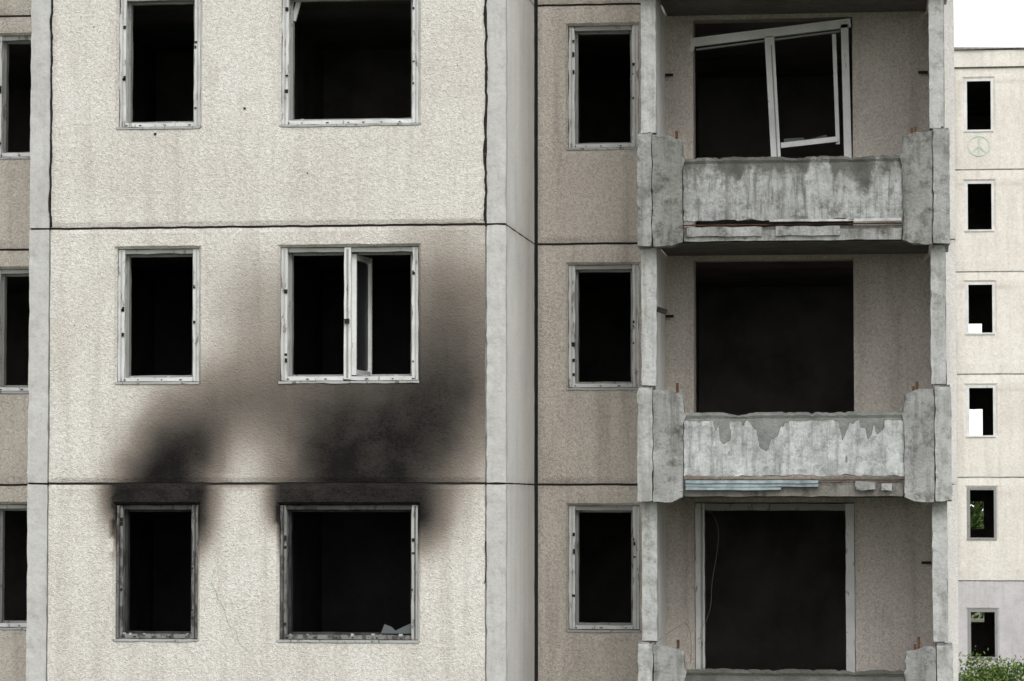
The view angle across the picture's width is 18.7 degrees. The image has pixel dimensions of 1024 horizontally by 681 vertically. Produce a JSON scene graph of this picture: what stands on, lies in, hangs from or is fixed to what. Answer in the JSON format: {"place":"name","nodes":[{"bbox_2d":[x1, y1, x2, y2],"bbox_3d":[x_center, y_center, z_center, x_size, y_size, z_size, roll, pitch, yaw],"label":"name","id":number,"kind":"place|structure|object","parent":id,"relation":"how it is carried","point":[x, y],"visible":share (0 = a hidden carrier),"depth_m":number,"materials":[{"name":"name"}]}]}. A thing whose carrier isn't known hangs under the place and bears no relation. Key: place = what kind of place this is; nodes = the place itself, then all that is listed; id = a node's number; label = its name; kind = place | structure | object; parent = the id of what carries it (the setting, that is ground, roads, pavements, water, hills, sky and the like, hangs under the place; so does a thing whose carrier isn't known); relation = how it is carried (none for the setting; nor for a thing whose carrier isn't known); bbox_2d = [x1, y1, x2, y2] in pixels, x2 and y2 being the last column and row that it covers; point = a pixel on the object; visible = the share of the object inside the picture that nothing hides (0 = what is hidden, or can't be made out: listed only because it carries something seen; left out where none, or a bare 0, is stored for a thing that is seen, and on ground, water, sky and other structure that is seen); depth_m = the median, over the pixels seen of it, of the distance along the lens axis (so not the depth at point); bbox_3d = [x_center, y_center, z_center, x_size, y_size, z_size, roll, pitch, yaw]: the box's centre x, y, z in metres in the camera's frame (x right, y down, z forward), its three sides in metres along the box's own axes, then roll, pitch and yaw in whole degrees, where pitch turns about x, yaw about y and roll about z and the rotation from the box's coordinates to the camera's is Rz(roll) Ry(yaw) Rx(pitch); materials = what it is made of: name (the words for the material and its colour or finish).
{"place":"outdoors","nodes":[
{"label":"outdoors","id":0,"kind":"place"},
{"bbox_2d":[191,505,197,637],"bbox_3d":[-3.449,2.522,33.828,0.082,1.460,0.097,0,-3,7],"label":"frame jamb","id":1,"kind":"object","parent":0,"point":[196,582],"visible":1,"depth_m":33.78,"materials":[{"name":"grey wood"}]},
{"bbox_2d":[971,612,983,621],"bbox_3d":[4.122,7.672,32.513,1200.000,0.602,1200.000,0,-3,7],"label":"ground","id":2,"kind":"structure","parent":0,"point":[978,619],"depth_m":155.70,"materials":[{"name":"green plant"}]},
{"bbox_2d":[958,645,1022,680],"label":"shrub","id":3,"kind":"object","parent":2,"relation":"on","point":[994,673],"visible":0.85,"depth_m":77.75,"materials":[{"name":"green plant"}]},
{"bbox_3d":[-2.511,7.646,37.400,15.628,0.558,7.975,0,-3,7],"label":"plinth","id":4,"kind":"object","parent":2,"relation":"on","visible":0},
{"bbox_2d":[0,0,945,680],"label":"joint backing","id":5,"kind":"object","parent":4,"relation":"on","point":[382,226],"visible":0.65,"depth_m":35.92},
{"bbox_2d":[0,486,27,680],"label":"recess panel","id":6,"kind":"object","parent":5,"relation":"attached to","point":[13,647],"visible":0.14,"depth_m":36.70,"materials":[{"name":"beige concrete"}]},
{"bbox_3d":[-5.764,2.674,36.788,0.778,1.437,0.012,0,-3,7],"label":"frame","id":7,"kind":"object","parent":6,"relation":"attached to","visible":0},
{"bbox_2d":[0,508,26,622],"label":"frame","id":8,"kind":"object","parent":7,"relation":"attached to","point":[2,541],"visible":0.46,"depth_m":36.95,"materials":[{"name":"grey paint"}]},
{"bbox_2d":[0,251,29,483],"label":"recess panel","id":9,"kind":"object","parent":5,"relation":"attached to","point":[13,437],"visible":0.21,"depth_m":36.84,"materials":[{"name":"beige concrete"}]},
{"bbox_3d":[-5.764,-0.123,36.931,0.778,1.436,0.011,0,-3,7],"label":"frame","id":10,"kind":"object","parent":9,"relation":"attached to","visible":0},
{"bbox_2d":[1,274,28,387],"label":"frame","id":11,"kind":"object","parent":10,"relation":"attached to","point":[4,327],"visible":0.52,"depth_m":37.08,"materials":[{"name":"grey paint"}]},
{"bbox_2d":[0,17,31,248],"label":"recess panel","id":12,"kind":"object","parent":5,"relation":"attached to","point":[15,228],"visible":0.27,"depth_m":36.98,"materials":[{"name":"beige concrete"}]},
{"bbox_2d":[0,36,30,156],"bbox_3d":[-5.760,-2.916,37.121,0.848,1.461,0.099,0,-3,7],"label":"frame","id":13,"kind":"object","parent":12,"relation":"attached to","point":[2,102],"visible":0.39,"depth_m":37.14,"materials":[{"name":"white paint"}]},
{"bbox_2d":[0,0,31,14],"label":"recess panel","id":14,"kind":"object","parent":5,"relation":"attached to","point":[15,7],"visible":0.3,"depth_m":37.10,"materials":[{"name":"beige concrete"}]},
{"bbox_2d":[47,484,484,680],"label":"bay panel","id":15,"kind":"object","parent":5,"relation":"attached to","point":[243,571],"visible":1,"depth_m":33.65,"materials":[{"name":"beige concrete"}]},
{"bbox_2d":[116,505,192,637],"bbox_3d":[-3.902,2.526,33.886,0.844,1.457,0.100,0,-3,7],"label":"frame","id":16,"kind":"object","parent":15,"relation":"attached to","point":[122,567],"visible":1,"depth_m":33.89,"materials":[{"name":"paint"}]},
{"bbox_2d":[119,506,195,637],"bbox_3d":[-3.870,2.521,33.833,0.853,1.436,0.011,0,-3,7],"label":"frame bead","id":17,"kind":"object","parent":15,"relation":"attached to","point":[194,571],"visible":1,"depth_m":33.81,"materials":[{"name":"grey wood"}]},
{"bbox_2d":[280,505,411,639],"bbox_3d":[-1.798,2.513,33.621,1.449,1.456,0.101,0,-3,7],"label":"frame","id":18,"kind":"object","parent":15,"relation":"attached to","point":[306,636],"visible":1,"depth_m":33.65,"materials":[{"name":"paint"}]},
{"bbox_2d":[287,505,411,509],"bbox_3d":[-1.759,1.808,33.653,1.379,0.057,0.092,0,-3,7],"label":"frame head","id":19,"kind":"object","parent":18,"relation":"attached to","point":[357,507],"visible":1,"depth_m":33.61},
{"bbox_2d":[411,505,417,639],"bbox_3d":[-1.043,2.508,33.526,0.080,1.462,0.097,0,-3,7],"label":"frame jamb","id":20,"kind":"object","parent":18,"relation":"attached to","point":[416,598],"visible":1,"depth_m":33.48,"materials":[{"name":"grey wood"}]},
{"bbox_2d":[282,506,415,638],"bbox_3d":[-1.764,2.508,33.569,1.458,1.436,0.011,0,-3,7],"label":"frame bead","id":21,"kind":"object","parent":15,"relation":"attached to","point":[414,571],"visible":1,"depth_m":33.50,"materials":[{"name":"grey wood"}]},
{"bbox_2d":[46,226,486,680],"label":"joint mortar","id":22,"kind":"object","parent":5,"relation":"attached to","point":[485,440],"visible":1,"depth_m":33.52,"materials":[{"name":"grey concrete"}]},
{"bbox_2d":[49,225,484,482],"bbox_3d":[-2.669,0.161,33.875,4.827,2.781,0.253,0,-3,7],"label":"bay panel","id":23,"kind":"object","parent":5,"relation":"attached to","point":[238,413],"visible":1,"depth_m":33.77,"materials":[{"name":"beige concrete"}]},
{"bbox_2d":[120,250,196,380],"bbox_3d":[-3.870,-0.274,33.976,0.852,1.435,0.012,0,-3,7],"label":"frame bead","id":24,"kind":"object","parent":23,"relation":"attached to","point":[121,321],"visible":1,"depth_m":33.99,"materials":[{"name":"grey wood"}]},
{"bbox_2d":[118,249,199,381],"bbox_3d":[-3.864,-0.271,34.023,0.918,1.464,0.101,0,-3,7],"label":"frame","id":25,"kind":"object","parent":23,"relation":"attached to","point":[124,305],"visible":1,"depth_m":33.99,"materials":[{"name":"white paint"}]},
{"bbox_2d":[281,247,418,380],"bbox_3d":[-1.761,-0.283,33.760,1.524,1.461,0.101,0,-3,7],"label":"frame","id":26,"kind":"object","parent":23,"relation":"attached to","point":[287,339],"visible":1,"depth_m":33.72,"materials":[{"name":"white paint"}]},
{"bbox_2d":[288,247,412,252],"bbox_3d":[-1.758,-0.987,33.795,1.375,0.057,0.092,0,-3,7],"label":"frame head","id":27,"kind":"object","parent":26,"relation":"attached to","point":[353,249],"visible":1,"depth_m":33.75},
{"bbox_2d":[352,254,372,374],"bbox_3d":[-1.653,-0.267,34.117,0.064,1.320,0.671,-1,-3,13],"label":"open sash","id":28,"kind":"object","parent":26,"relation":"attached to","point":[362,259],"visible":0.84,"depth_m":33.83,"materials":[{"name":"white paint"}]},
{"bbox_2d":[357,262,367,370],"bbox_3d":[-1.654,-0.268,34.112,0.055,1.180,0.527,0,-3,7],"label":"sash glass","id":29,"kind":"object","parent":28,"relation":"attached to","point":[362,316],"visible":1,"depth_m":34.15,"materials":[{"name":"black"}]},
{"bbox_2d":[284,247,415,379],"bbox_3d":[-1.765,-0.288,33.712,1.458,1.436,0.011,0,-3,7],"label":"frame bead","id":30,"kind":"object","parent":23,"relation":"attached to","point":[415,313],"visible":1,"depth_m":33.65,"materials":[{"name":"grey wood"}]},
{"bbox_2d":[344,247,351,378],"bbox_3d":[-1.782,-0.297,33.756,0.079,1.439,0.104,0,-3,7],"label":"mullion","id":31,"kind":"object","parent":30,"relation":"attached to","point":[349,310],"visible":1,"depth_m":33.72,"materials":[{"name":"white paint"}]},
{"bbox_2d":[26,484,507,680],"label":"corner post","id":32,"kind":"object","parent":5,"relation":"on","point":[496,594],"visible":1,"depth_m":33.40,"materials":[{"name":"concrete"}]},
{"bbox_2d":[27,225,507,482],"bbox_3d":[-2.675,0.162,33.883,5.300,2.785,0.250,0,-3,7],"label":"corner post","id":33,"kind":"object","parent":5,"relation":"on","point":[496,394],"visible":1,"depth_m":33.53,"materials":[{"name":"concrete"}]},
{"bbox_2d":[51,0,484,227],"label":"bay panel","id":34,"kind":"object","parent":5,"relation":"attached to","point":[231,161],"visible":1,"depth_m":33.91,"materials":[{"name":"beige concrete"}]},
{"bbox_2d":[48,0,52,226],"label":"joint seal strip","id":35,"kind":"object","parent":34,"relation":"attached to","point":[51,91],"visible":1,"depth_m":34.19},
{"bbox_2d":[119,0,200,126],"bbox_3d":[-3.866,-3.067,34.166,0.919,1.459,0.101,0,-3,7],"label":"frame","id":36,"kind":"object","parent":34,"relation":"attached to","point":[124,20],"visible":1,"depth_m":34.13,"materials":[{"name":"white paint"}]},
{"bbox_2d":[122,0,197,126],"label":"frame bead","id":37,"kind":"object","parent":34,"relation":"attached to","point":[197,63],"visible":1,"depth_m":34.10,"materials":[{"name":"grey wood"}]},
{"bbox_2d":[284,0,415,123],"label":"frame bead","id":38,"kind":"object","parent":34,"relation":"attached to","point":[285,66],"visible":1,"depth_m":33.91,"materials":[{"name":"grey wood"}]},
{"bbox_2d":[282,0,418,124],"bbox_3d":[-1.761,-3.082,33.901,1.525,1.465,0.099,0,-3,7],"label":"frame","id":39,"kind":"object","parent":34,"relation":"attached to","point":[288,69],"visible":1,"depth_m":33.84,"materials":[{"name":"white paint"}]},
{"bbox_2d":[483,0,487,220],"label":"joint seal strip","id":40,"kind":"object","parent":34,"relation":"attached to","point":[486,103],"visible":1,"depth_m":33.58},
{"bbox_2d":[30,0,507,227],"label":"corner post","id":41,"kind":"object","parent":5,"relation":"on","point":[497,132],"visible":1,"depth_m":33.69,"materials":[{"name":"concrete"}]},
{"bbox_2d":[538,5,640,242],"bbox_3d":[1.003,-2.520,36.276,1.402,2.780,0.253,0,-3,7],"label":"recess panel","id":42,"kind":"object","parent":5,"relation":"attached to","point":[587,196],"visible":0.74,"depth_m":36.17,"materials":[{"name":"beige concrete"}]},
{"bbox_2d":[568,25,638,147],"bbox_3d":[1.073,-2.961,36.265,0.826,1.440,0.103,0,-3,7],"label":"frame","id":43,"kind":"object","parent":42,"relation":"attached to","point":[632,144],"visible":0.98,"depth_m":36.22,"materials":[{"name":"white paint"}]},
{"bbox_2d":[571,26,635,146],"bbox_3d":[1.067,-2.961,36.218,0.759,1.412,0.012,0,-3,7],"label":"frame bead","id":44,"kind":"object","parent":42,"relation":"attached to","point":[635,86],"visible":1,"depth_m":36.20,"materials":[{"name":"grey wood"}]},
{"bbox_2d":[538,244,642,483],"bbox_3d":[1.003,0.277,36.133,1.402,2.779,0.251,0,-3,7],"label":"recess panel","id":45,"kind":"object","parent":5,"relation":"attached to","point":[587,436],"visible":0.82,"depth_m":36.02,"materials":[{"name":"beige concrete"}]},
{"bbox_2d":[571,265,635,386],"bbox_3d":[1.067,-0.165,36.075,0.758,1.412,0.011,0,-3,7],"label":"frame bead","id":46,"kind":"object","parent":45,"relation":"attached to","point":[571,327],"visible":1,"depth_m":36.08,"materials":[{"name":"grey wood"}]},
{"bbox_2d":[569,264,638,386],"bbox_3d":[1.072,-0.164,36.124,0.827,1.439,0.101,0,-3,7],"label":"frame","id":47,"kind":"object","parent":45,"relation":"attached to","point":[574,330],"visible":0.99,"depth_m":36.07,"materials":[{"name":"white paint"}]},
{"bbox_2d":[538,485,645,680],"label":"recess panel","id":48,"kind":"object","parent":5,"relation":"attached to","point":[564,654],"visible":0.79,"depth_m":35.91,"materials":[{"name":"beige concrete"}]},
{"bbox_2d":[571,507,636,628],"bbox_3d":[1.067,2.632,35.932,0.758,1.411,0.012,0,-3,7],"label":"frame bead","id":49,"kind":"object","parent":48,"relation":"attached to","point":[572,567],"visible":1,"depth_m":35.94,"materials":[{"name":"grey wood"}]},
{"bbox_2d":[569,506,639,629],"bbox_3d":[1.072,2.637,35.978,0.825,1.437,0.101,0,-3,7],"label":"frame","id":50,"kind":"object","parent":48,"relation":"attached to","point":[633,626],"visible":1,"depth_m":35.93,"materials":[{"name":"white paint"}]},
{"bbox_2d":[660,0,930,227],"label":"loggia back wall","id":51,"kind":"structure","parent":5,"relation":"on","point":[890,89],"depth_m":35.78,"materials":[{"name":"beige concrete"}]},
{"bbox_2d":[689,18,852,221],"bbox_3d":[2.998,-2.541,35.947,1.891,2.349,0.120,0,-3,7],"label":"broken window frame","id":52,"kind":"object","parent":51,"relation":"attached to","point":[768,35],"visible":0.94,"depth_m":35.88,"materials":[{"name":"white paint"}]},
{"bbox_2d":[696,30,840,156],"bbox_3d":[2.999,-2.705,35.945,1.732,1.778,0.120,0,-3,7],"label":"frame gasket","id":53,"kind":"object","parent":52,"relation":"attached to","point":[762,41],"visible":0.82,"depth_m":35.96,"materials":[{"name":"grey paint"}]},
{"bbox_2d":[666,498,933,671],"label":"loggia back wall","id":54,"kind":"structure","parent":5,"relation":"on","point":[893,589],"depth_m":35.49,"materials":[{"name":"beige concrete"}]},
{"bbox_2d":[695,503,854,671],"bbox_3d":[3.025,3.087,35.676,1.832,2.424,0.077,0,-3,7],"label":"loggia frame","id":55,"kind":"object","parent":54,"relation":"attached to","point":[850,600],"visible":0.94,"depth_m":35.59,"materials":[{"name":"grey concrete"}]},
{"bbox_2d":[701,503,844,668],"bbox_3d":[3.006,3.084,35.672,1.659,2.422,0.090,0,-3,7],"label":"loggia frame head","id":56,"kind":"object","parent":55,"relation":"attached to","point":[764,507],"visible":0.97,"depth_m":35.72},
{"bbox_2d":[660,245,944,481],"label":"loggia back wall","id":57,"kind":"structure","parent":5,"relation":"on","point":[891,322],"depth_m":35.63,"materials":[{"name":"grey concrete"}]},
{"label":"end wall","id":58,"kind":"object","parent":2,"relation":"on","visible":0},
{"bbox_2d":[967,81,990,115],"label":"floor slab","id":59,"kind":"structure","parent":58,"relation":"on","point":[978,98],"depth_m":90.39,"materials":[{"name":"black concrete"}]},
{"bbox_2d":[968,184,990,207],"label":"floor slab","id":60,"kind":"structure","parent":58,"relation":"on","point":[979,195],"depth_m":90.72,"materials":[{"name":"black"}]},
{"bbox_2d":[968,299,991,332],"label":"panel","id":61,"kind":"object","parent":58,"relation":"attached to","point":[980,311],"depth_m":94.24,"materials":[{"name":"black"}]},
{"bbox_2d":[968,207,991,229],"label":"panel","id":62,"kind":"object","parent":58,"relation":"attached to","point":[979,218],"visible":0.02,"depth_m":94.39,"materials":[{"name":"black"}]},
{"bbox_2d":[969,391,992,434],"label":"panel","id":63,"kind":"object","parent":58,"relation":"attached to","point":[983,400],"visible":0.02,"depth_m":94.09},
{"bbox_2d":[970,490,993,537],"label":"panel","id":64,"kind":"object","parent":58,"relation":"attached to","point":[986,497],"visible":0.02,"depth_m":93.92,"materials":[{"name":"black"}]},
{"bbox_2d":[971,612,994,656],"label":"panel","id":65,"kind":"object","parent":58,"relation":"attached to","point":[982,636],"visible":0.02,"depth_m":93.74,"materials":[{"name":"black"}]},
{"bbox_2d":[954,68,1023,168],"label":"wall panel","id":66,"kind":"structure","parent":58,"relation":"attached to","point":[1005,137],"depth_m":84.55,"materials":[{"name":"beige concrete"}]},
{"bbox_2d":[954,50,1023,67],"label":"parapet wall","id":67,"kind":"structure","parent":58,"relation":"on","point":[987,58],"depth_m":84.59,"materials":[{"name":"beige concrete"}]},
{"bbox_2d":[954,66,1023,581],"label":"joint backing","id":68,"kind":"object","parent":58,"relation":"attached to","point":[990,373],"visible":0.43,"depth_m":84.32,"materials":[{"name":"concrete"}]},
{"bbox_2d":[955,170,1023,270],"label":"wall panel","id":69,"kind":"structure","parent":58,"relation":"attached to","point":[1000,247],"depth_m":84.41,"materials":[{"name":"beige concrete"}]},
{"bbox_2d":[964,181,993,231],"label":"window frames","id":70,"kind":"structure","parent":69,"relation":"attached to","point":[966,183],"depth_m":84.53,"materials":[{"name":"white paint"}]},
{"bbox_2d":[956,272,1023,373],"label":"wall panel","id":71,"kind":"structure","parent":58,"relation":"attached to","point":[1001,350],"depth_m":84.27,"materials":[{"name":"beige concrete"}]},
{"bbox_2d":[965,282,994,334],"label":"window frames","id":72,"kind":"structure","parent":71,"relation":"attached to","point":[967,306],"depth_m":84.39,"materials":[{"name":"white paint"}]},
{"bbox_2d":[957,375,1023,476],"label":"wall panel","id":73,"kind":"structure","parent":58,"relation":"attached to","point":[1001,454],"depth_m":84.13,"materials":[{"name":"beige concrete"}]},
{"bbox_2d":[966,385,995,436],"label":"window frames","id":74,"kind":"structure","parent":73,"relation":"attached to","point":[967,406],"depth_m":84.23,"materials":[{"name":"white paint"}]},
{"bbox_2d":[957,478,1023,579],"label":"wall panel","id":75,"kind":"structure","parent":58,"relation":"attached to","point":[1001,557],"depth_m":83.99,"materials":[{"name":"beige concrete"}]},
{"bbox_2d":[958,581,1023,680],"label":"wall panel","id":76,"kind":"structure","parent":58,"relation":"attached to","point":[1005,600],"depth_m":83.87,"materials":[{"name":"grey concrete"}]},
{"bbox_2d":[954,0,1023,510],"label":"sky","id":77,"kind":"structure","parent":0,"point":[977,23],"materials":[{"name":"white"}]},
{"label":"gable wall","id":78,"kind":"object","parent":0,"visible":0},
{"bbox_2d":[947,485,957,680],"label":"gable wall","id":79,"kind":"structure","parent":78,"relation":"on","point":[952,528],"depth_m":35.28,"materials":[{"name":"grey concrete"}]},
{"bbox_2d":[945,240,956,484],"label":"gable wall","id":80,"kind":"structure","parent":79,"relation":"on","point":[950,282],"depth_m":35.42,"materials":[{"name":"beige concrete"}]},
{"bbox_2d":[944,0,955,239],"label":"gable wall","id":81,"kind":"structure","parent":80,"relation":"on","point":[949,106],"depth_m":35.56,"materials":[{"name":"grey concrete"}]},
{"bbox_3d":[3.183,5.972,34.476,3.426,2.872,1.907,0,-3,7],"label":"balcony","id":82,"kind":"object","parent":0,"visible":0},
{"bbox_2d":[638,496,952,680],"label":"balcony","id":83,"kind":"structure","parent":82,"relation":"on","point":[660,660],"depth_m":33.80,"materials":[{"name":"concrete"}]},
{"bbox_2d":[637,240,951,501],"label":"balcony","id":84,"kind":"structure","parent":83,"relation":"on","point":[677,443],"depth_m":33.88,"materials":[{"name":"concrete"}]},
{"bbox_2d":[686,480,817,489],"bbox_3d":[2.617,1.579,33.844,1.444,0.110,0.077,0,-3,7],"label":"strip","id":85,"kind":"object","parent":84,"relation":"attached to","point":[737,486],"visible":1,"depth_m":33.82,"materials":[{"name":"grey concrete"}]},
{"bbox_2d":[637,0,949,251],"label":"balcony","id":86,"kind":"structure","parent":84,"relation":"on","point":[676,189],"depth_m":34.02,"materials":[{"name":"concrete"}]},
{"bbox_2d":[687,226,839,236],"bbox_3d":[2.752,-1.196,34.000,1.679,0.112,0.037,0,-3,7],"label":"slab edge strip","id":87,"kind":"object","parent":86,"relation":"attached to","point":[757,231],"visible":1,"depth_m":33.99,"materials":[{"name":"concrete"}]},
{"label":"interior walls","id":88,"kind":"object","parent":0,"visible":0},
{"bbox_3d":[-2.171,4.648,37.623,4.820,0.140,7.745,0,-3,7],"label":"floor slab","id":89,"kind":"object","parent":88,"relation":"on","visible":0},
{"bbox_2d":[153,505,410,631],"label":"interior walls","id":90,"kind":"structure","parent":89,"relation":"on","point":[351,571],"depth_m":38.36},
{"bbox_2d":[506,484,534,680],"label":"bay side wall","id":91,"kind":"structure","parent":89,"relation":"on","point":[520,650],"depth_m":34.67,"materials":[{"name":"grey concrete"}]},
{"bbox_3d":[-2.389,4.719,39.010,15.500,0.140,5.045,0,-3,7],"label":"floor slab","id":92,"kind":"object","parent":88,"relation":"on","visible":0},
{"bbox_2d":[0,503,854,670],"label":"interior walls","id":93,"kind":"structure","parent":92,"relation":"on","point":[777,599],"depth_m":40.92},
{"bbox_3d":[-2.171,1.852,37.766,4.820,0.140,7.745,0,-3,7],"label":"floor slab","id":94,"kind":"object","parent":93,"relation":"on","visible":0},
{"bbox_2d":[154,262,410,374],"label":"interior walls","id":95,"kind":"structure","parent":94,"relation":"on","point":[318,348],"depth_m":38.50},
{"bbox_2d":[507,226,534,483],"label":"bay side wall","id":96,"kind":"structure","parent":94,"relation":"on","point":[520,349],"depth_m":34.74,"materials":[{"name":"grey concrete"}]},
{"bbox_3d":[-2.389,1.923,39.153,15.500,0.140,5.045,0,-3,7],"label":"floor slab","id":97,"kind":"object","parent":93,"relation":"on","visible":0},
{"bbox_2d":[6,269,853,484],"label":"interior walls","id":98,"kind":"structure","parent":97,"relation":"on","point":[776,349],"depth_m":41.08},
{"bbox_2d":[131,255,410,274],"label":"floor slab","id":99,"kind":"structure","parent":98,"relation":"on","point":[320,264],"depth_m":37.19,"materials":[{"name":"black concrete"}]},
{"bbox_2d":[156,28,410,121],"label":"interior walls","id":100,"kind":"structure","parent":99,"relation":"on","point":[353,84],"depth_m":38.66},
{"bbox_2d":[506,0,533,242],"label":"bay side wall","id":101,"kind":"structure","parent":99,"relation":"on","point":[520,116],"depth_m":34.94,"materials":[{"name":"grey concrete"}]},
{"bbox_2d":[7,261,852,292],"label":"floor slab","id":102,"kind":"structure","parent":98,"relation":"on","point":[778,274],"depth_m":39.19,"materials":[{"name":"black concrete"}]},
{"bbox_2d":[8,41,852,243],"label":"interior walls","id":103,"kind":"structure","parent":102,"relation":"on","point":[731,117],"depth_m":41.25,"materials":[{"name":"black"}]},
{"bbox_2d":[133,0,410,52],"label":"floor slab","id":104,"kind":"structure","parent":103,"relation":"on","point":[322,25],"depth_m":36.79,"materials":[{"name":"black concrete"}]},
{"bbox_2d":[8,21,851,89],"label":"floor slab","id":105,"kind":"structure","parent":103,"relation":"on","point":[602,57],"depth_m":39.36,"materials":[{"name":"black concrete"}]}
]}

